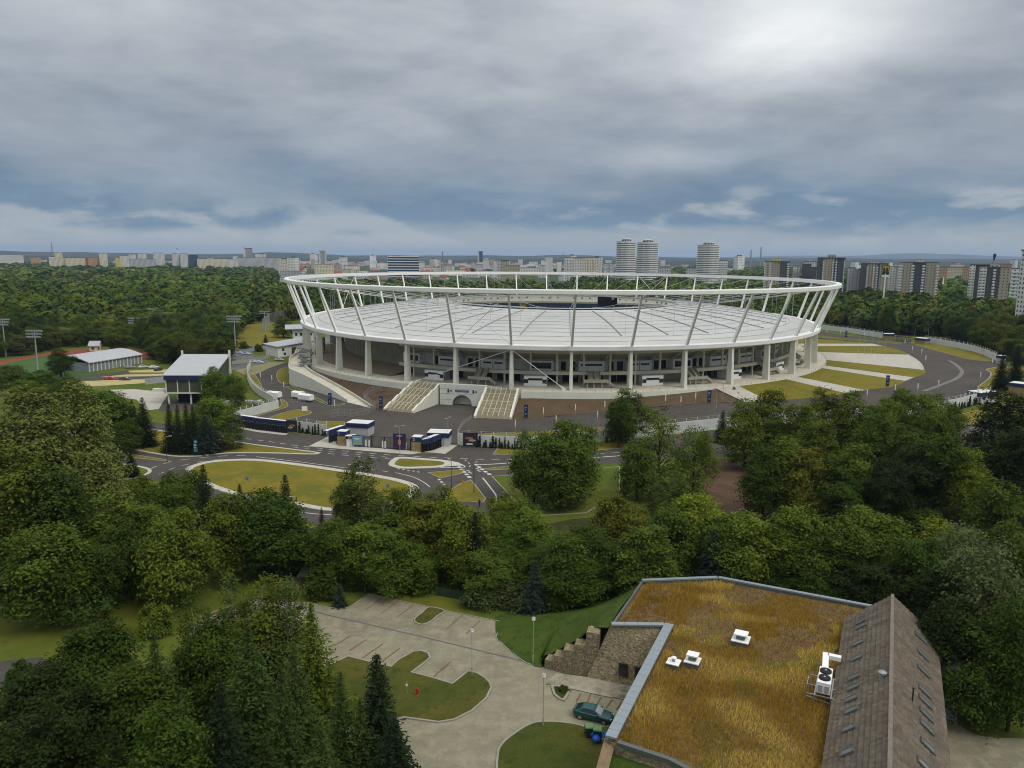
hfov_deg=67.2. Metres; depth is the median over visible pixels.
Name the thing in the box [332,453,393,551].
birch tree
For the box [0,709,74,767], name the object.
linden tree
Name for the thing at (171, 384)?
window
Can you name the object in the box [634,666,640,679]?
window
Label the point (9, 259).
tower block
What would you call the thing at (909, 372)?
slope lawn
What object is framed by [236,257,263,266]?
tower block
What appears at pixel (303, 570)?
kiosk hut
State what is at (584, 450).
maple tree
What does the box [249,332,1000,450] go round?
stadium road
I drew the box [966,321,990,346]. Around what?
maple tree
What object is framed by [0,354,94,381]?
sports field
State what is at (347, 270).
town building
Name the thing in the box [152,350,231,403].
pavilion hall
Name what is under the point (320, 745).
larch tree
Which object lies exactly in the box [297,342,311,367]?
stair tower
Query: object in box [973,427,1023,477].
maple tree
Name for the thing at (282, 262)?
town building
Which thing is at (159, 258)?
tower block
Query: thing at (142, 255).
tower block
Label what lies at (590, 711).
parked car
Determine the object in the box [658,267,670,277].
tower block
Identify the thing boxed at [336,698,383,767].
larch tree
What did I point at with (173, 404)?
plaza
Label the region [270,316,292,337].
linden tree
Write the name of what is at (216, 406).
maple tree
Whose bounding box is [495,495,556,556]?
maple tree
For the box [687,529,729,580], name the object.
spruce tree
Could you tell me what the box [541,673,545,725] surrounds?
yard lamp
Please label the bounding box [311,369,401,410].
soil bank
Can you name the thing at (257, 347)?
bush
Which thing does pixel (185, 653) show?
birch tree
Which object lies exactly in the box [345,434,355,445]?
ticket counter
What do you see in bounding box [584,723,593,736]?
waste bin
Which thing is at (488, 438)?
fence wall
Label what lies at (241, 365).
car park
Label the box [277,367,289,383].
ramp lawn
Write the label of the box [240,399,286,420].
wall verge
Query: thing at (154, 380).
park fence
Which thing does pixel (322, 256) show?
tower block
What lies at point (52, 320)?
linden tree
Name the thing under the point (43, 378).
maple tree
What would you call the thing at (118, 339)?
maple tree
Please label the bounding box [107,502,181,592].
linden tree
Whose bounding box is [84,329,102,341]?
linden tree
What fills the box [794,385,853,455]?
linden tree
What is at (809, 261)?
tower block
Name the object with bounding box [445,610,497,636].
kerb
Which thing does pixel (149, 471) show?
kerb
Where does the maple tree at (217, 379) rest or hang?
on the ground at (24, 637)
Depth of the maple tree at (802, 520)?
114.63 m
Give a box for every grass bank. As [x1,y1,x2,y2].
[495,585,637,666]
[609,754,652,767]
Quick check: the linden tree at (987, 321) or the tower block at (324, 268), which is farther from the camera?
the tower block at (324, 268)
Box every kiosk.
[424,368,450,380]
[523,374,547,385]
[636,374,663,385]
[717,368,741,379]
[770,360,783,371]
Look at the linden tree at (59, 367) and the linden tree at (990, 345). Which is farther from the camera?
the linden tree at (990, 345)
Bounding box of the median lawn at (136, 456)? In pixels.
[117,453,166,460]
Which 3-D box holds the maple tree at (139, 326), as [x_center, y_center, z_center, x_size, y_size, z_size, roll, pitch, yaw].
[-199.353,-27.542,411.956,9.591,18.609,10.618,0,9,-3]
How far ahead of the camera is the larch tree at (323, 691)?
79.93 m
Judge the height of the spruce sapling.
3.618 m
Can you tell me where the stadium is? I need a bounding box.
[284,272,841,418]
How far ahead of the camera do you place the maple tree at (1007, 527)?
106.37 m
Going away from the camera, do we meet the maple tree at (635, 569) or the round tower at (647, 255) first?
the maple tree at (635, 569)
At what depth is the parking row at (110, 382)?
304.16 m
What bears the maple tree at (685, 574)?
on the ground at (24, 637)
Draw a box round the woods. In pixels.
[0,261,1023,357]
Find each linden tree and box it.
[0,321,22,350]
[0,509,46,592]
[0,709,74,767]
[5,460,104,589]
[28,314,45,324]
[44,348,79,376]
[46,596,149,708]
[47,316,59,324]
[55,319,74,331]
[67,488,154,577]
[68,316,77,326]
[70,656,194,767]
[73,314,87,327]
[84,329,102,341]
[88,389,140,444]
[91,322,105,330]
[97,325,113,344]
[105,694,226,767]
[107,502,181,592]
[111,321,123,327]
[128,313,144,324]
[147,308,170,320]
[152,337,173,363]
[172,308,186,316]
[180,309,207,321]
[183,345,198,353]
[190,307,207,322]
[194,340,216,353]
[198,305,208,313]
[199,490,254,587]
[200,328,230,352]
[209,302,225,311]
[222,317,244,338]
[225,310,239,336]
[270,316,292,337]
[359,525,417,598]
[396,497,445,572]
[417,481,464,559]
[491,520,546,589]
[523,440,593,512]
[525,528,596,611]
[589,538,637,601]
[596,385,654,442]
[601,523,689,606]
[612,436,660,500]
[714,397,781,468]
[730,440,797,521]
[745,511,806,587]
[750,387,791,457]
[750,432,811,519]
[762,402,826,460]
[773,444,834,523]
[784,419,842,483]
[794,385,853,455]
[800,456,868,524]
[819,558,888,602]
[828,389,880,460]
[832,441,877,516]
[841,410,903,479]
[844,401,901,458]
[871,423,932,469]
[902,561,983,622]
[910,513,974,599]
[941,445,997,525]
[954,323,973,343]
[955,387,1023,465]
[975,312,999,343]
[977,424,1023,523]
[982,327,1005,354]
[996,324,1015,347]
[1011,342,1023,362]
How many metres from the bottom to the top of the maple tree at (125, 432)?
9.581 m
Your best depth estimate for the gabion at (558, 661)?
94.23 m
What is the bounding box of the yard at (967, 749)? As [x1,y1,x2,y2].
[940,719,1023,767]
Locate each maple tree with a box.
[0,310,16,317]
[0,328,7,341]
[0,335,8,353]
[0,363,27,391]
[0,520,109,626]
[0,652,97,751]
[1,316,19,322]
[4,380,49,410]
[6,333,16,351]
[6,335,36,354]
[7,303,22,322]
[17,317,38,332]
[18,326,41,345]
[20,679,126,767]
[21,310,38,320]
[21,369,71,397]
[27,330,48,351]
[32,535,130,625]
[38,325,63,347]
[42,332,61,349]
[43,375,97,405]
[53,335,67,346]
[59,326,71,333]
[60,330,71,344]
[65,327,85,346]
[73,389,116,416]
[76,321,96,345]
[86,512,153,603]
[93,318,111,325]
[102,326,138,348]
[104,326,122,342]
[109,418,145,454]
[117,474,166,508]
[118,315,130,321]
[129,506,227,607]
[131,316,145,348]
[136,331,150,348]
[137,476,192,528]
[142,326,167,347]
[144,344,156,357]
[145,315,163,330]
[155,467,220,520]
[161,319,175,331]
[163,329,194,357]
[166,611,266,730]
[168,313,182,319]
[174,312,191,321]
[174,337,195,356]
[188,395,239,440]
[193,329,206,339]
[197,366,230,399]
[208,336,236,361]
[211,486,303,569]
[214,308,226,320]
[218,318,236,333]
[218,331,241,347]
[218,372,250,407]
[219,310,239,322]
[224,495,316,579]
[225,303,234,310]
[290,533,321,572]
[298,516,363,581]
[329,520,399,585]
[385,483,433,542]
[392,540,444,596]
[422,497,498,581]
[451,544,514,600]
[481,491,524,551]
[488,537,536,588]
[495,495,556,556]
[505,428,557,501]
[540,556,608,610]
[542,417,608,501]
[546,520,619,591]
[585,492,650,550]
[600,398,638,447]
[610,553,650,588]
[638,497,706,576]
[642,551,697,576]
[655,490,728,552]
[685,552,720,576]
[691,433,709,464]
[693,514,751,580]
[696,508,786,581]
[749,554,807,590]
[767,499,832,581]
[781,556,848,598]
[787,511,882,587]
[828,502,895,568]
[846,561,920,614]
[854,511,936,582]
[855,478,897,515]
[858,456,917,517]
[871,396,912,435]
[872,441,955,509]
[876,533,961,615]
[877,306,896,332]
[886,386,919,428]
[896,428,984,511]
[906,389,956,442]
[915,591,995,715]
[929,611,1023,744]
[935,400,973,445]
[942,320,968,339]
[943,313,967,341]
[954,475,1023,549]
[959,319,976,343]
[960,594,1023,732]
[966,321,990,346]
[969,519,1023,614]
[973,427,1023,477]
[976,327,1012,348]
[977,312,997,326]
[983,327,1008,348]
[994,338,1014,357]
[1000,336,1023,359]
[1009,318,1022,329]
[1015,314,1023,325]
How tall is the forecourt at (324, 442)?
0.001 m
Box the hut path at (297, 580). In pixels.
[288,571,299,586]
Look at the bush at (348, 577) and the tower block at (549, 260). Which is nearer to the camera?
the bush at (348, 577)
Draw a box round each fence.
[145,377,164,384]
[231,352,269,363]
[262,310,286,331]
[331,406,371,416]
[363,393,374,409]
[436,586,475,600]
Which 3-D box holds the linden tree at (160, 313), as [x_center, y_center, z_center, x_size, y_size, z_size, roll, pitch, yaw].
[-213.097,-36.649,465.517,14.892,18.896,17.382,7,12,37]
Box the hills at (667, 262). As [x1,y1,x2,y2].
[23,256,1020,267]
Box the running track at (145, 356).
[0,350,150,364]
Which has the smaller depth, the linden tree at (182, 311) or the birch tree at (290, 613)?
the birch tree at (290, 613)
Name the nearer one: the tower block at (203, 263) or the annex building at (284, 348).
the annex building at (284, 348)
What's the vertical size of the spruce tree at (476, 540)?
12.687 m
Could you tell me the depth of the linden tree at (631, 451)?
158.60 m
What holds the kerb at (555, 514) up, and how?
on the street at (472, 455)
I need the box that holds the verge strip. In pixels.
[487,466,510,469]
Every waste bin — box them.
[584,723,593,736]
[593,725,601,737]
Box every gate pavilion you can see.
[346,419,374,436]
[427,429,451,446]
[883,333,894,339]
[915,337,930,343]
[967,389,996,403]
[996,355,1006,363]
[1008,381,1023,395]
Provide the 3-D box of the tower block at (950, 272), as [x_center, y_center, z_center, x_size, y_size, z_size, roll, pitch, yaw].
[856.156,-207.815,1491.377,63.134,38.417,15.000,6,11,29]
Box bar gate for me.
[346,434,410,450]
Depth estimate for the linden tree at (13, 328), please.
398.13 m
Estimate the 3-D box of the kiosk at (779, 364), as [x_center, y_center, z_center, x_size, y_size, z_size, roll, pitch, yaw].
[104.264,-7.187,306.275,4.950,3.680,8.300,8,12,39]
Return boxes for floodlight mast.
[0,319,8,356]
[25,330,42,370]
[226,316,240,356]
[259,311,269,330]
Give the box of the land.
[97,262,847,283]
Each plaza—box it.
[111,389,167,409]
[159,399,210,410]
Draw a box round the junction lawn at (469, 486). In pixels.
[449,480,484,501]
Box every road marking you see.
[222,436,618,459]
[440,460,464,467]
[475,456,612,464]
[483,478,497,499]
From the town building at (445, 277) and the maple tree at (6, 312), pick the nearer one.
the maple tree at (6, 312)
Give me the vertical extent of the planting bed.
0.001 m
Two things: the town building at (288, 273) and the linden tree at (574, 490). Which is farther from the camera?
the town building at (288, 273)
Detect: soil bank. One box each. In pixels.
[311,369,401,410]
[511,387,738,419]
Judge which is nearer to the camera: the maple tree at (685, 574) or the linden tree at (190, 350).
the maple tree at (685, 574)
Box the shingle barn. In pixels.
[821,594,962,767]
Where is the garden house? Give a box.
[88,341,102,350]
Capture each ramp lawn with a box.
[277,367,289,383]
[287,386,343,404]
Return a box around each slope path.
[716,386,762,401]
[787,377,862,392]
[799,344,880,345]
[818,352,923,369]
[823,366,911,380]
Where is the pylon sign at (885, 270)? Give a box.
[882,265,889,297]
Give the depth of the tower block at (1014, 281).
634.64 m
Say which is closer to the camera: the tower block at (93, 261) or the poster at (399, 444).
the poster at (399, 444)
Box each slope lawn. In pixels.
[741,379,843,400]
[789,339,870,343]
[799,368,904,389]
[802,346,908,354]
[825,360,925,376]
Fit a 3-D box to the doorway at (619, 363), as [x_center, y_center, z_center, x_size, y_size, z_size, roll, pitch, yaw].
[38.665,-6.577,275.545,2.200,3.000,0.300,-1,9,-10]
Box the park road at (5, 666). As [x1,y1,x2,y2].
[0,657,46,685]
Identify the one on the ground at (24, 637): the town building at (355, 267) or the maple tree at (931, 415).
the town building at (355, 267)
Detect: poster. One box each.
[286,420,296,431]
[352,435,362,445]
[393,433,405,448]
[463,432,477,445]
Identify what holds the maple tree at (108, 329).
on the ground at (24, 637)
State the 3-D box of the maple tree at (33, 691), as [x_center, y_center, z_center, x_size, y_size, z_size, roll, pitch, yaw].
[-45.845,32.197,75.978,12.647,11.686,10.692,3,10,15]
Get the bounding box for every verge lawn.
[493,467,618,514]
[494,440,629,453]
[924,409,988,427]
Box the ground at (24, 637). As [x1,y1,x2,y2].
[0,317,1023,767]
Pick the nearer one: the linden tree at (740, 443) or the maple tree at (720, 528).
the maple tree at (720, 528)
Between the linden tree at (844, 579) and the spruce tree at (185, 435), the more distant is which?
the spruce tree at (185, 435)
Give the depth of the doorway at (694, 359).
285.85 m
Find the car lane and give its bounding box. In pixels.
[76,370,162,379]
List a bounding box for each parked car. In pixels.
[104,376,116,379]
[119,377,130,379]
[573,702,613,724]
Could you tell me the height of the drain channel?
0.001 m
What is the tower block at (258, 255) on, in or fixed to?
on the ground at (24, 637)
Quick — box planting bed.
[554,686,566,697]
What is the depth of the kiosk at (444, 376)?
276.33 m
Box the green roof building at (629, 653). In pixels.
[586,576,871,767]
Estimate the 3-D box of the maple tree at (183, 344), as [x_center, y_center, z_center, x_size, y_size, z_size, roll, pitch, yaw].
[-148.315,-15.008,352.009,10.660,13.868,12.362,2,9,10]
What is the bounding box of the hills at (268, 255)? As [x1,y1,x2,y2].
[0,251,1020,262]
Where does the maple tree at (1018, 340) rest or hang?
on the ground at (24, 637)
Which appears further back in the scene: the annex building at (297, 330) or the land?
the land
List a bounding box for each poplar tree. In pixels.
[0,384,96,496]
[0,440,82,592]
[27,382,135,499]
[58,445,135,535]
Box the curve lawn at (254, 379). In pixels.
[251,375,260,387]
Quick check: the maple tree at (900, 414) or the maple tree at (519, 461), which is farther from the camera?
the maple tree at (900, 414)
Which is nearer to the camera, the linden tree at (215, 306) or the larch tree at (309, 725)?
the larch tree at (309, 725)
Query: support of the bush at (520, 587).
on the ground at (24, 637)
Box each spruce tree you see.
[121,451,142,478]
[127,400,137,425]
[132,397,161,448]
[159,402,177,453]
[168,405,186,454]
[178,403,193,454]
[184,416,227,456]
[185,464,222,570]
[188,404,199,453]
[235,484,248,526]
[264,475,300,579]
[316,507,327,548]
[349,653,420,767]
[370,717,417,767]
[455,513,484,590]
[518,561,549,615]
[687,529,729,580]
[712,410,727,444]
[988,352,1009,390]
[1005,345,1023,384]
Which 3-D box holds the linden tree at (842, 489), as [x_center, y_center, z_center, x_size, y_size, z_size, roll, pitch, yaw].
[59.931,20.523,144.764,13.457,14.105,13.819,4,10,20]
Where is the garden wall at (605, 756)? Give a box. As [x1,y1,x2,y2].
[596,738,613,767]
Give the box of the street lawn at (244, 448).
[75,430,314,455]
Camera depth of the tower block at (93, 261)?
2371.52 m
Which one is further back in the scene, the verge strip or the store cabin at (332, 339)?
the store cabin at (332, 339)
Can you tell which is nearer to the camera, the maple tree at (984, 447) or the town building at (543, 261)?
the maple tree at (984, 447)
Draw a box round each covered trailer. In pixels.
[267,391,281,397]
[291,391,304,398]
[298,393,313,401]
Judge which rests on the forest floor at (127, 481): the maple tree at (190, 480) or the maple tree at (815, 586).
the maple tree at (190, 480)
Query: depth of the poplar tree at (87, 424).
146.45 m
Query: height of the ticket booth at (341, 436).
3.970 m
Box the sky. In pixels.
[0,0,1023,256]
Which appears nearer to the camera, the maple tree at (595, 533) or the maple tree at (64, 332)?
the maple tree at (595, 533)
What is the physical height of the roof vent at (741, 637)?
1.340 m
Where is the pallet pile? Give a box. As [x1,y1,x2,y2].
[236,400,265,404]
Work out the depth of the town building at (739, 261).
2575.48 m
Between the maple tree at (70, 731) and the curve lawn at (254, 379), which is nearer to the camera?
the maple tree at (70, 731)
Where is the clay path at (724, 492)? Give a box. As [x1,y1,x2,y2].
[700,458,781,520]
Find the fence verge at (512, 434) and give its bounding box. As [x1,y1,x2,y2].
[484,424,652,435]
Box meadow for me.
[234,323,285,348]
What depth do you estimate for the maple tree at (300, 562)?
120.05 m
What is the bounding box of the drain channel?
[254,595,522,661]
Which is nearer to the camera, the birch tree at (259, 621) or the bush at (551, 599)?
the birch tree at (259, 621)
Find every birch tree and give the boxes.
[167,596,228,727]
[169,638,222,731]
[213,573,254,672]
[215,414,248,448]
[224,571,304,691]
[255,575,319,688]
[326,464,361,547]
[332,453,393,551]
[357,487,415,549]
[640,461,673,525]
[660,464,691,509]
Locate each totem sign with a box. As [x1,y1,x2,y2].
[193,438,198,454]
[328,393,331,404]
[379,396,382,407]
[524,405,527,417]
[707,390,711,401]
[886,375,889,385]
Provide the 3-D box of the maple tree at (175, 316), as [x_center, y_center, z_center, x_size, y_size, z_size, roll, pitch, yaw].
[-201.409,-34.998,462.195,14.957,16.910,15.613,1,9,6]
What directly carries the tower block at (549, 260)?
on the ground at (24, 637)
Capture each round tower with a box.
[615,235,636,280]
[636,239,658,281]
[696,242,719,283]
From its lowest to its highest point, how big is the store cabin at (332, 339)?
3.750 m
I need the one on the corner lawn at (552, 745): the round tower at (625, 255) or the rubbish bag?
the rubbish bag
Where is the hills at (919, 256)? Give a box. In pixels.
[681,253,1020,258]
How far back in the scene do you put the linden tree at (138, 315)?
455.42 m
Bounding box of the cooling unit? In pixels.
[806,652,840,705]
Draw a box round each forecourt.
[241,427,287,434]
[310,437,420,453]
[426,445,456,453]
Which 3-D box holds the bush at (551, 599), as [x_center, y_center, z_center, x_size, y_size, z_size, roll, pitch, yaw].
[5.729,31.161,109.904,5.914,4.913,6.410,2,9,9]
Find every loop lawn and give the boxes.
[818,336,899,342]
[911,342,993,359]
[979,367,1023,397]
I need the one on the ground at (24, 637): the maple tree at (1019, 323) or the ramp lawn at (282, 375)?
the maple tree at (1019, 323)
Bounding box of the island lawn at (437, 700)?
[326,651,489,720]
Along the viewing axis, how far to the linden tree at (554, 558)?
109.27 m
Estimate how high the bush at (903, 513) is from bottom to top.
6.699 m
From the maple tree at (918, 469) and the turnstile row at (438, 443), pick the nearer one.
the maple tree at (918, 469)
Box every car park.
[200,594,623,767]
[231,346,269,369]
[235,362,285,375]
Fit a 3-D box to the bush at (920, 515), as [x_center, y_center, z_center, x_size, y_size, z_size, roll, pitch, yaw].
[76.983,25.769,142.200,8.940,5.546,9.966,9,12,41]
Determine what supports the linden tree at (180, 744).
on the ground at (24, 637)
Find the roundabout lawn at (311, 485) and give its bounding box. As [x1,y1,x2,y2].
[193,461,410,507]
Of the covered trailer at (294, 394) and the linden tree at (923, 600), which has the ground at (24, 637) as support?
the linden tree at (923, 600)
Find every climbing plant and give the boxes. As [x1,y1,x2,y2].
[313,424,316,434]
[490,436,494,447]
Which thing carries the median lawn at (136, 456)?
on the kerb at (149, 459)
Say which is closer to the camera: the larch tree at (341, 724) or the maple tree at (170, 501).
the larch tree at (341, 724)
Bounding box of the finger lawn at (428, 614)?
[415,607,443,623]
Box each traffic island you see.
[395,458,443,466]
[431,470,462,477]
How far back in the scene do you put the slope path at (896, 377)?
311.70 m
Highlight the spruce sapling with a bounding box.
[332,583,348,609]
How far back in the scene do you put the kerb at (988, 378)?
309.49 m
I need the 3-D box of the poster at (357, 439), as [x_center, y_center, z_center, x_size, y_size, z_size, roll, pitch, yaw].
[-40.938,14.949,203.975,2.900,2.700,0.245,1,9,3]
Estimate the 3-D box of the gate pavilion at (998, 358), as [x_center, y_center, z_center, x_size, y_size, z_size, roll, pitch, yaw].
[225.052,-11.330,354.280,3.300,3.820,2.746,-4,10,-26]
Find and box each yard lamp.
[470,628,473,673]
[532,617,534,661]
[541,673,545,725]
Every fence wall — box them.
[234,397,278,415]
[247,361,277,401]
[296,418,326,435]
[458,426,610,448]
[617,404,875,439]
[821,323,882,337]
[908,387,990,414]
[926,335,996,360]
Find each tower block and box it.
[0,255,23,263]
[31,257,40,263]
[49,258,65,266]
[54,251,62,257]
[65,258,85,266]
[88,258,99,265]
[99,253,107,266]
[115,257,120,266]
[119,256,130,266]
[129,259,155,266]
[137,253,146,258]
[153,253,164,265]
[172,253,178,265]
[180,253,187,267]
[188,255,197,267]
[197,258,227,268]
[228,259,237,267]
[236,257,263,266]
[243,246,252,257]
[255,254,262,257]
[264,258,280,272]
[314,264,333,273]
[319,250,325,263]
[387,255,418,280]
[478,251,482,261]
[497,260,508,281]
[505,265,519,280]
[545,257,552,271]
[564,257,598,281]
[603,263,614,278]
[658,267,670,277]
[686,268,696,279]
[718,260,727,282]
[763,258,789,287]
[792,266,799,284]
[801,264,811,286]
[804,259,815,266]
[809,267,816,286]
[816,255,845,292]
[846,267,856,291]
[853,269,860,290]
[859,261,888,290]
[887,264,899,290]
[897,259,938,295]
[937,266,969,279]
[967,264,989,297]
[977,264,1010,299]
[997,264,1011,282]
[1009,268,1019,299]
[1015,250,1023,315]
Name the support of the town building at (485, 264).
on the ground at (24, 637)
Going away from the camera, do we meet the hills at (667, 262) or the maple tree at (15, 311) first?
the maple tree at (15, 311)
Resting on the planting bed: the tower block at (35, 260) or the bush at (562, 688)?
the bush at (562, 688)
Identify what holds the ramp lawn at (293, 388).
on the kerb at (316, 397)
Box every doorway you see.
[468,358,472,366]
[497,373,507,379]
[514,374,519,380]
[548,375,555,381]
[561,362,565,369]
[562,375,568,381]
[611,375,615,381]
[617,361,622,369]
[617,375,625,380]
[654,360,658,368]
[661,360,665,367]
[692,358,696,365]
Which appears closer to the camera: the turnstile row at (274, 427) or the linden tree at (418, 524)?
the linden tree at (418, 524)
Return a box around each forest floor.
[0,427,359,592]
[437,429,1023,638]
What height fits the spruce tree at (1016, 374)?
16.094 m
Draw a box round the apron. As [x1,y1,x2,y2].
[546,673,630,698]
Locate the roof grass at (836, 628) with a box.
[621,579,856,767]
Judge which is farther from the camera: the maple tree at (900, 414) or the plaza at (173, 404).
the plaza at (173, 404)
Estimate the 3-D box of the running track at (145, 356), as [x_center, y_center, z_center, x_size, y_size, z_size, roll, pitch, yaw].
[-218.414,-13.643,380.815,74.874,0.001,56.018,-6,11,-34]
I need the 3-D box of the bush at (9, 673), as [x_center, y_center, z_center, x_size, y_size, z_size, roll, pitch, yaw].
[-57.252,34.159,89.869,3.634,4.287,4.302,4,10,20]
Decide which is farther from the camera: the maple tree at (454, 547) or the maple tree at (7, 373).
the maple tree at (7, 373)
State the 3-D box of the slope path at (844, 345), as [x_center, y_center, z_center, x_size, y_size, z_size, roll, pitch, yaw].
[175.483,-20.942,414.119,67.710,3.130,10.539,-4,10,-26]
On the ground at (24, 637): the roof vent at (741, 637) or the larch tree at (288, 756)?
the larch tree at (288, 756)
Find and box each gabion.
[545,653,553,669]
[553,649,562,671]
[563,643,573,673]
[574,638,585,675]
[585,625,600,675]
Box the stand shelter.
[61,348,142,371]
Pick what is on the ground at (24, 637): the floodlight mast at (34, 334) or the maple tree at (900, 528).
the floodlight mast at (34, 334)
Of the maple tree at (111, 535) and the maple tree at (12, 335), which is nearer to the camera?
the maple tree at (111, 535)
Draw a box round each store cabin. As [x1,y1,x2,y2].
[315,337,324,351]
[330,335,343,342]
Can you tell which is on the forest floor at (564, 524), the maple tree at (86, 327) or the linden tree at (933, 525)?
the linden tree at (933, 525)
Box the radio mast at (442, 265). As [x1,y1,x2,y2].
[441,251,444,280]
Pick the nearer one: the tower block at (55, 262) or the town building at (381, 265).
the tower block at (55, 262)
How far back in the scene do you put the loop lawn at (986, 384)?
303.25 m
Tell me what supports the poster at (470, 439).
attached to the fence wall at (488, 438)
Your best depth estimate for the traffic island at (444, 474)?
179.75 m
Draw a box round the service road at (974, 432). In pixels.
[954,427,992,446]
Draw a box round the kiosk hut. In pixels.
[297,567,317,589]
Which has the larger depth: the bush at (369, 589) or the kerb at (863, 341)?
the kerb at (863, 341)
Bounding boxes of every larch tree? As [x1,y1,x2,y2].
[95,724,137,767]
[125,630,214,764]
[195,677,258,767]
[199,617,317,767]
[250,734,287,767]
[251,641,344,766]
[253,665,315,767]
[268,602,364,744]
[299,721,343,767]
[312,671,361,767]
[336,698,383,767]
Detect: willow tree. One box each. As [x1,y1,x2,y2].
[632,404,692,486]
[671,424,724,494]
[913,520,1005,620]
[925,532,1023,671]
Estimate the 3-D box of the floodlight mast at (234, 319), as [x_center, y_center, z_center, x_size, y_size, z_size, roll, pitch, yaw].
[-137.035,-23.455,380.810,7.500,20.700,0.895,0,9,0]
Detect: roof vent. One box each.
[666,656,681,671]
[683,650,701,670]
[731,629,750,647]
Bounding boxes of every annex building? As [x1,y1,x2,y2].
[262,337,312,356]
[285,324,313,339]
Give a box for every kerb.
[75,429,319,456]
[110,453,171,461]
[120,463,151,479]
[185,459,418,510]
[200,599,359,616]
[256,398,287,416]
[269,409,311,419]
[285,386,344,405]
[324,650,491,722]
[360,594,428,606]
[388,457,450,468]
[414,606,444,624]
[427,469,464,477]
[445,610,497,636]
[446,479,485,502]
[483,466,521,470]
[491,466,619,515]
[493,442,632,454]
[495,637,544,667]
[496,720,583,767]
[551,685,570,701]
[818,335,900,343]
[912,343,994,360]
[977,366,1021,401]
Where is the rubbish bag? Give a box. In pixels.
[592,734,600,742]
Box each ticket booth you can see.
[336,429,349,445]
[411,434,423,451]
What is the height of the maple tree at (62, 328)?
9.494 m
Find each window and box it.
[166,380,176,391]
[178,380,188,391]
[190,380,200,391]
[618,663,627,677]
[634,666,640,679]
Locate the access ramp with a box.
[288,351,372,408]
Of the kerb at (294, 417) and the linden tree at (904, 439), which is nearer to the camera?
the linden tree at (904, 439)
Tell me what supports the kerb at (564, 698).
on the apron
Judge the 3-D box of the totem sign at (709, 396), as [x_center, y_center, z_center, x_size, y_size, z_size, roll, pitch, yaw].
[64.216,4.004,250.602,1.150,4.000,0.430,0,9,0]
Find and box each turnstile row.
[236,414,258,428]
[255,417,287,432]
[324,425,345,442]
[421,438,431,451]
[426,434,441,449]
[895,336,910,341]
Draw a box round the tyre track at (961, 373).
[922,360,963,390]
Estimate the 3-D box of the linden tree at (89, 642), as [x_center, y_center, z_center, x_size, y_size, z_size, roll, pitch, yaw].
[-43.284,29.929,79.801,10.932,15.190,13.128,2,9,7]
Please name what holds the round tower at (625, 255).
on the ground at (24, 637)
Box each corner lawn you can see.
[118,465,147,478]
[498,722,602,767]
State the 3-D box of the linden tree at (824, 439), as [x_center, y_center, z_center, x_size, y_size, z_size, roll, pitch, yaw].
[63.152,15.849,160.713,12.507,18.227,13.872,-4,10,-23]
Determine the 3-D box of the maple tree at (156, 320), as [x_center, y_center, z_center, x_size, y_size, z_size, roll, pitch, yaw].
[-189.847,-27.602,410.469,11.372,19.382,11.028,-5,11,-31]
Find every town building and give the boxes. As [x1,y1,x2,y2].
[278,258,286,275]
[280,271,305,276]
[287,257,298,270]
[298,274,326,280]
[299,264,309,268]
[310,253,314,263]
[311,260,314,268]
[334,263,341,270]
[339,256,347,268]
[342,269,352,272]
[343,265,359,272]
[354,272,367,278]
[368,271,387,278]
[369,255,375,268]
[374,272,387,279]
[376,263,387,268]
[421,271,432,278]
[423,267,444,270]
[429,258,436,266]
[430,269,447,274]
[439,266,453,269]
[439,275,448,279]
[448,270,464,275]
[462,274,479,277]
[476,264,491,268]
[479,271,496,275]
[483,260,488,268]
[520,267,537,274]
[538,265,546,277]
[541,259,546,265]
[556,261,561,271]
[558,276,563,280]
[595,256,601,275]
[733,255,744,269]
[851,261,858,268]
[1010,259,1017,267]
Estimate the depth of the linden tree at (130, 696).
70.86 m
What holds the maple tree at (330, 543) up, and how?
on the ground at (24, 637)
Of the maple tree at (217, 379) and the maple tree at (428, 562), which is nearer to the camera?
the maple tree at (428, 562)
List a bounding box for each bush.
[1,656,33,687]
[127,569,165,607]
[133,600,175,641]
[239,341,248,348]
[254,343,263,351]
[300,558,343,602]
[341,566,363,592]
[355,570,379,594]
[381,559,412,593]
[408,568,438,596]
[441,561,466,588]
[454,581,499,614]
[479,579,517,612]
[506,580,531,614]
[541,585,571,612]
[558,684,571,693]
[873,501,914,531]
[906,507,953,534]
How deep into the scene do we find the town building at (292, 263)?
1881.81 m
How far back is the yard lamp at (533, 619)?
95.42 m
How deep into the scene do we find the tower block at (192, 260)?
2173.09 m
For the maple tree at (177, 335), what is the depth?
357.86 m
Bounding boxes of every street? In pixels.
[106,422,999,525]
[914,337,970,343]
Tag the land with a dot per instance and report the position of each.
(552, 278)
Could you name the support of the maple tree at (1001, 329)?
on the ground at (24, 637)
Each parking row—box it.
[78,379,144,385]
[105,374,162,376]
[129,369,166,371]
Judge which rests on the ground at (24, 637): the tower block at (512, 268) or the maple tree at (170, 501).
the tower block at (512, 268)
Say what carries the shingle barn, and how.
on the ground at (24, 637)
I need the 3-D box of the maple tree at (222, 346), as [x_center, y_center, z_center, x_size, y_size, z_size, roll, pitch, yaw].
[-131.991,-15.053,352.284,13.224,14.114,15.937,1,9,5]
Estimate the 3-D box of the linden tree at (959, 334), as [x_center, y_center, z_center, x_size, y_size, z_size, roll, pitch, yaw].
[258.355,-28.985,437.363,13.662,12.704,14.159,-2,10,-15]

